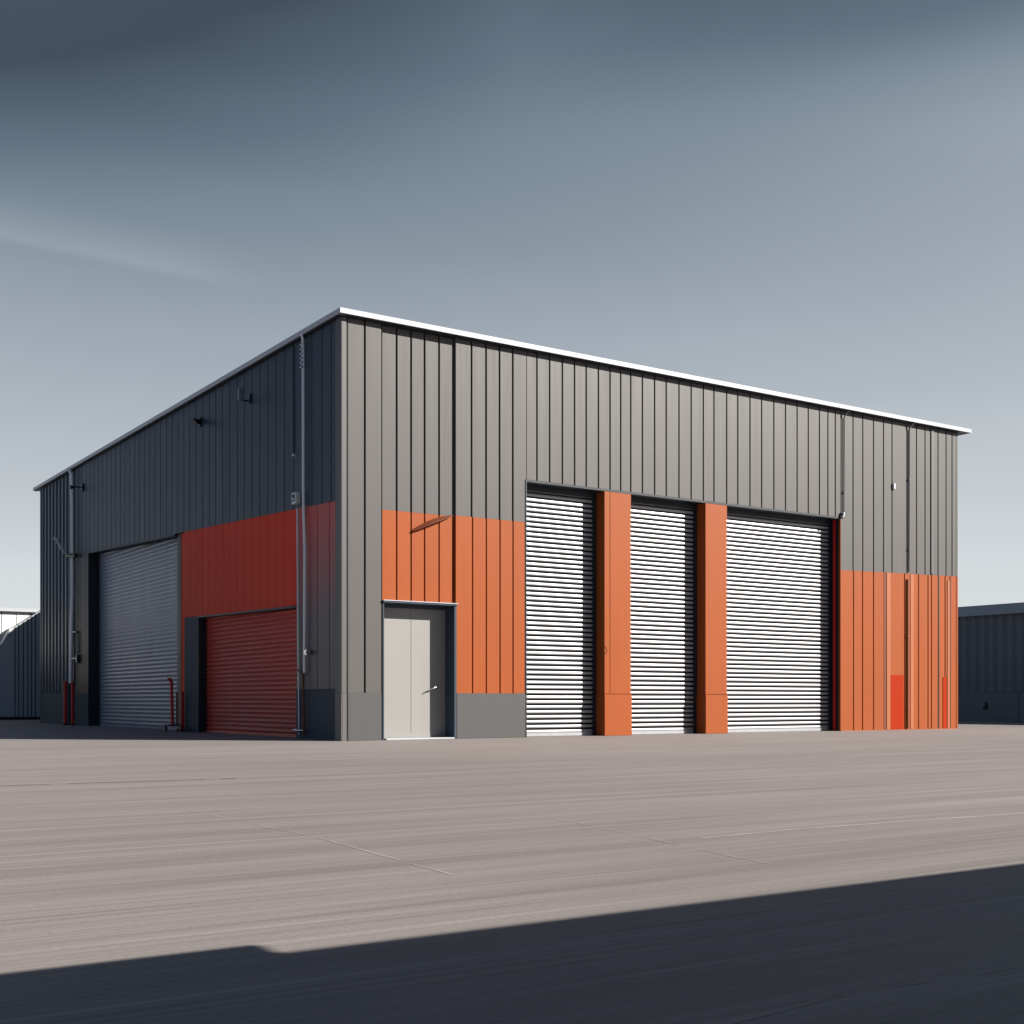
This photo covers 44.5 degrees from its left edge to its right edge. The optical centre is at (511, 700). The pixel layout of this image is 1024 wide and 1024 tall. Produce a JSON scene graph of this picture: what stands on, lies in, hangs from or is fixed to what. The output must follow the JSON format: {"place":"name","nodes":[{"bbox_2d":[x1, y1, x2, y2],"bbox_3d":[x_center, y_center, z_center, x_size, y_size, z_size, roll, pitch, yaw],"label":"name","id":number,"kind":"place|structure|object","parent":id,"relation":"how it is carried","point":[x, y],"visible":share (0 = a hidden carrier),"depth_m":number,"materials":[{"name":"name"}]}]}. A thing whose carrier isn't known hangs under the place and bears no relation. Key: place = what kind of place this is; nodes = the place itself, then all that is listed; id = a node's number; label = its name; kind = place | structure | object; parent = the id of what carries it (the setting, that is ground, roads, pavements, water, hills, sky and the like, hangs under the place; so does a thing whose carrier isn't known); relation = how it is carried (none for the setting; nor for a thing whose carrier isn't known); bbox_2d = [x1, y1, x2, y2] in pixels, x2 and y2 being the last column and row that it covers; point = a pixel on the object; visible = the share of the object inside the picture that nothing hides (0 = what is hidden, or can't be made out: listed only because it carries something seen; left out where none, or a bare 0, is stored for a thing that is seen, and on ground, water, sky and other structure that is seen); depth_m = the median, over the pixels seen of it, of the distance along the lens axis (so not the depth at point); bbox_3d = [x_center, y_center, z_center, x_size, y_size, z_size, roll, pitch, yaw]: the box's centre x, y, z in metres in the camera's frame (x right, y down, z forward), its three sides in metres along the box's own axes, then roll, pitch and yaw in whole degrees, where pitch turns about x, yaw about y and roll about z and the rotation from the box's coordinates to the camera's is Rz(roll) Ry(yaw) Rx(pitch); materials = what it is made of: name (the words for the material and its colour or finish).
{"place":"outdoors","nodes":[
{"label":"outdoors","id":0,"kind":"place"},
{"bbox_2d":[0,607,39,641],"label":"white hall","id":1,"kind":"structure","parent":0,"point":[10,617],"depth_m":43.97,"materials":[{"name":"metal"}]},
{"bbox_2d":[33,307,971,740],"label":"warehouse","id":2,"kind":"structure","parent":0,"point":[339,523],"depth_m":24.63,"materials":[{"name":"grey metal"}]},
{"bbox_2d":[384,608,444,737],"bbox_3d":[-1.732,-0.478,21.749,1.400,2.240,0.150,0,0,-34],"label":"door","id":3,"kind":"structure","parent":2,"relation":"in","point":[414,639],"depth_m":21.81,"materials":[{"name":"paint"}]},
{"bbox_2d":[0,720,1023,1023],"bbox_3d":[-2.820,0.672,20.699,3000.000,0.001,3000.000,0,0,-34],"label":"ground","id":4,"kind":"structure","parent":0,"point":[132,892],"depth_m":4.72,"materials":[{"name":"concrete"}]},
{"bbox_2d":[0,610,39,719],"bbox_3d":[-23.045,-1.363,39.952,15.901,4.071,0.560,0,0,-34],"label":"sloping shed","id":5,"kind":"structure","parent":4,"relation":"on","point":[20,671],"depth_m":43.72,"materials":[{"name":"grey metal"}]},
{"bbox_2d":[63,681,67,724],"bbox_3d":[-12.181,0.068,34.093,0.135,1.203,0.135,0,0,-34],"label":"bollard","id":6,"kind":"object","parent":4,"relation":"on","point":[65,703],"visible":0.88,"depth_m":34.05,"materials":[{"name":"red plastic"}]},
{"bbox_2d":[70,681,74,725],"bbox_3d":[-11.775,0.080,33.489,0.113,1.181,0.113,0,0,-34],"label":"bollard","id":7,"kind":"object","parent":4,"relation":"on","point":[72,704],"visible":1,"depth_m":33.45,"materials":[{"name":"red plastic"}]},
{"bbox_2d":[5,778,233,785],"bbox_3d":[-3.654,0.671,10.027,2.939,0.001,0.089,0,0,-32],"label":"ground joint","id":8,"kind":"object","parent":4,"relation":"on","point":[110,782],"visible":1,"depth_m":10.23,"materials":[{"name":"grey concrete"}]},
{"bbox_2d":[163,678,180,731],"bbox_3d":[-7.326,0.089,26.867,0.306,1.164,0.411,0,0,-34],"label":"hand truck","id":9,"kind":"object","parent":4,"relation":"on","point":[172,725],"visible":1,"depth_m":26.83,"materials":[{"name":"red metal"}]},
{"bbox_2d":[176,692,177,723],"bbox_3d":[-7.317,0.249,27.303,0.040,0.847,0.040,0,0,-34],"label":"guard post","id":10,"kind":"object","parent":4,"relation":"on","point":[176,707],"visible":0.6,"depth_m":27.29,"materials":[{"name":"metal"}]},
{"bbox_2d":[180,692,184,731],"bbox_3d":[-7.121,0.241,26.992,0.097,0.858,0.097,0,0,-34],"label":"bollard","id":11,"kind":"object","parent":4,"relation":"on","point":[182,729],"visible":1,"depth_m":26.96,"materials":[{"name":"red plastic"}]},
{"bbox_2d":[174,807,452,874],"bbox_3d":[-1.141,0.671,6.353,0.095,0.001,3.573,0,0,-32],"label":"ground joint","id":12,"kind":"object","parent":4,"relation":"on","point":[346,845],"visible":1,"depth_m":5.67,"materials":[{"name":"grey concrete"}]},
{"bbox_2d":[537,814,677,844],"bbox_3d":[0.455,0.671,6.608,0.021,0.001,1.709,0,0,-22],"label":"ground joint","id":13,"kind":"object","parent":4,"relation":"on","point":[611,830],"visible":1,"depth_m":6.40,"materials":[{"name":"grey concrete"}]},
{"bbox_2d":[702,850,766,862],"bbox_3d":[0.948,0.671,5.382,0.017,0.001,0.520,0,0,-25],"label":"ground joint","id":14,"kind":"object","parent":4,"relation":"on","point":[737,857],"visible":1,"depth_m":5.38,"materials":[{"name":"grey concrete"}]},
{"bbox_2d":[700,813,1016,837],"bbox_3d":[2.544,0.671,7.172,3.864,0.001,0.080,0,0,-33],"label":"ground joint","id":15,"kind":"object","parent":4,"relation":"on","point":[848,825],"visible":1,"depth_m":6.71,"materials":[{"name":"grey concrete"}]},
{"bbox_2d":[728,966,1021,1023],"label":"ground joint","id":16,"kind":"object","parent":4,"relation":"on","point":[847,994],"visible":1,"depth_m":2.80,"materials":[{"name":"grey concrete"}]},
{"bbox_2d":[0,0,1023,608],"label":"sky","id":17,"kind":"structure","parent":0,"point":[823,200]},
{"bbox_2d":[958,602,1023,721],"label":"neighbour warehouse","id":18,"kind":"structure","parent":0,"point":[990,662],"depth_m":40.82,"materials":[{"name":"grey metal"}]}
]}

